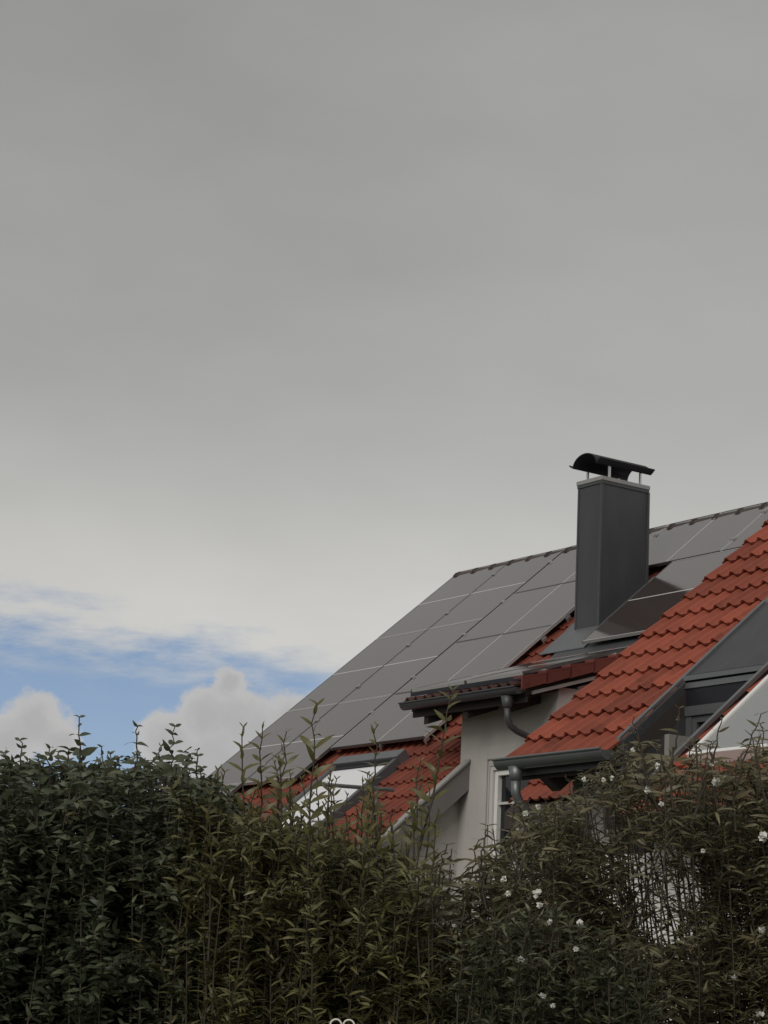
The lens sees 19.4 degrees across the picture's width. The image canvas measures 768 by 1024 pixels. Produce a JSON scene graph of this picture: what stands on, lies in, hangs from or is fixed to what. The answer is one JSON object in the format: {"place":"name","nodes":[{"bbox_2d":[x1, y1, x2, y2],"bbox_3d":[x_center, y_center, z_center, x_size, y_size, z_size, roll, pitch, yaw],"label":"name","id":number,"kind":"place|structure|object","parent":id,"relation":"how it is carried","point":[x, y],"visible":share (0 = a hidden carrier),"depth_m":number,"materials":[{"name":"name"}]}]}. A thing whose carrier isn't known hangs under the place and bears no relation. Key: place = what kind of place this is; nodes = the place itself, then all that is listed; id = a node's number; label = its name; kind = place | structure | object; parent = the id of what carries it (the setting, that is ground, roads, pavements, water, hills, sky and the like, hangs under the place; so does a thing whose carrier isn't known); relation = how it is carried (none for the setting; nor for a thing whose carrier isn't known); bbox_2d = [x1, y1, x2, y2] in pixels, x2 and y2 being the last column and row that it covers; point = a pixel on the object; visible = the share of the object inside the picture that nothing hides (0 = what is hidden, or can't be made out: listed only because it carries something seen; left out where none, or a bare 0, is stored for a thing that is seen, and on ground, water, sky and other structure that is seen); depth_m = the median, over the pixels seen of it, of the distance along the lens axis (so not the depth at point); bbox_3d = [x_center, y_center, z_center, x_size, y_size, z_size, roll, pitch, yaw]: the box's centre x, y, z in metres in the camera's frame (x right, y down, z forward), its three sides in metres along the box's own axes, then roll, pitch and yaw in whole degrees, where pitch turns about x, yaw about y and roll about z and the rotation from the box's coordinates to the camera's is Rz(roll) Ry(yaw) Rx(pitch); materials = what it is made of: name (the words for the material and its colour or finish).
{"place":"outdoors","nodes":[
{"label":"outdoors","id":0,"kind":"place"},
{"bbox_2d":[0,0,767,833],"label":"sky","id":1,"kind":"structure","parent":0,"point":[316,316],"materials":[{"name":"grey"}]},
{"bbox_2d":[231,453,767,968],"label":"terraced house","id":2,"kind":"structure","parent":0,"point":[613,575],"depth_m":23.69,"materials":[{"name":"paint"}]},
{"bbox_2d":[272,749,409,839],"bbox_3d":[-0.613,3.110,24.266,1.590,0.155,1.260,-38,13,-34],"label":"roof window","id":3,"kind":"structure","parent":2,"relation":"in","point":[347,767],"depth_m":24.30,"materials":[{"name":"glass"}]},
{"bbox_2d":[320,783,394,837],"bbox_3d":[-0.293,2.994,22.378,0.921,0.580,0.100,11,-15,-34],"label":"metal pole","id":4,"kind":"object","parent":2,"relation":"on","point":[348,786],"visible":0.39,"depth_m":22.45,"materials":[{"name":"metal"}]},
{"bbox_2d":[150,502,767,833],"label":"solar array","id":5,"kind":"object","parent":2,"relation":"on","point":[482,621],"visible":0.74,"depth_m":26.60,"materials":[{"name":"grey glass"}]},
{"bbox_2d":[487,766,529,897],"bbox_3d":[1.308,3.222,22.285,0.110,1.440,0.765,11,-15,-34],"label":"window","id":6,"kind":"structure","parent":2,"relation":"in","point":[500,781],"depth_m":22.57,"materials":[{"name":"white paint"}]},
{"bbox_2d":[410,646,628,696],"bbox_3d":[1.484,1.623,23.068,1.597,0.567,1.960,11,-15,-34],"label":"roof","id":7,"kind":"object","parent":2,"relation":"on","point":[508,674],"visible":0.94,"depth_m":22.64,"materials":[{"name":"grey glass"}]},
{"bbox_2d":[491,519,767,1022],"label":"neighbouring house","id":8,"kind":"structure","parent":0,"point":[699,652],"depth_m":15.99,"materials":[{"name":"red tile"}]},
{"bbox_2d":[685,714,712,736],"bbox_3d":[2.338,1.960,15.311,0.060,1.193,0.788,11,-15,-34],"label":"window","id":9,"kind":"structure","parent":8,"relation":"in","point":[693,723],"depth_m":15.67,"materials":[{"name":"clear glass"}]},
{"bbox_3d":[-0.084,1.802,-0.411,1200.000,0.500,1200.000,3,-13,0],"label":"ground","id":10,"kind":"structure","parent":0,"visible":0},
{"bbox_2d":[0,715,268,1023],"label":"broadleaf shrub","id":11,"kind":"object","parent":10,"relation":"on","point":[75,912],"visible":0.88,"depth_m":7.62,"materials":[{"name":"green plant"}]},
{"bbox_2d":[124,685,488,1023],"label":"upright shrub","id":12,"kind":"object","parent":10,"relation":"on","point":[328,905],"visible":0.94,"depth_m":7.47,"materials":[{"name":"green plant"}]},
{"bbox_2d":[329,1018,354,1023],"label":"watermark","id":13,"kind":"object","parent":10,"relation":"on","point":[346,1020],"visible":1,"depth_m":6.43,"materials":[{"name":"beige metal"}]},
{"bbox_2d":[368,823,544,1023],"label":"arching shrub","id":14,"kind":"object","parent":10,"relation":"on","point":[464,890],"visible":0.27,"depth_m":7.63,"materials":[{"name":"green plant"}]},
{"bbox_2d":[418,898,680,1023],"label":"shrub","id":15,"kind":"object","parent":10,"relation":"on","point":[504,1007],"visible":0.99,"depth_m":7.04,"materials":[{"name":"green plant"}]},
{"bbox_2d":[439,704,767,1023],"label":"flowering shrub","id":16,"kind":"object","parent":10,"relation":"on","point":[723,975],"visible":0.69,"depth_m":7.65,"materials":[{"name":"green plant"}]}
]}

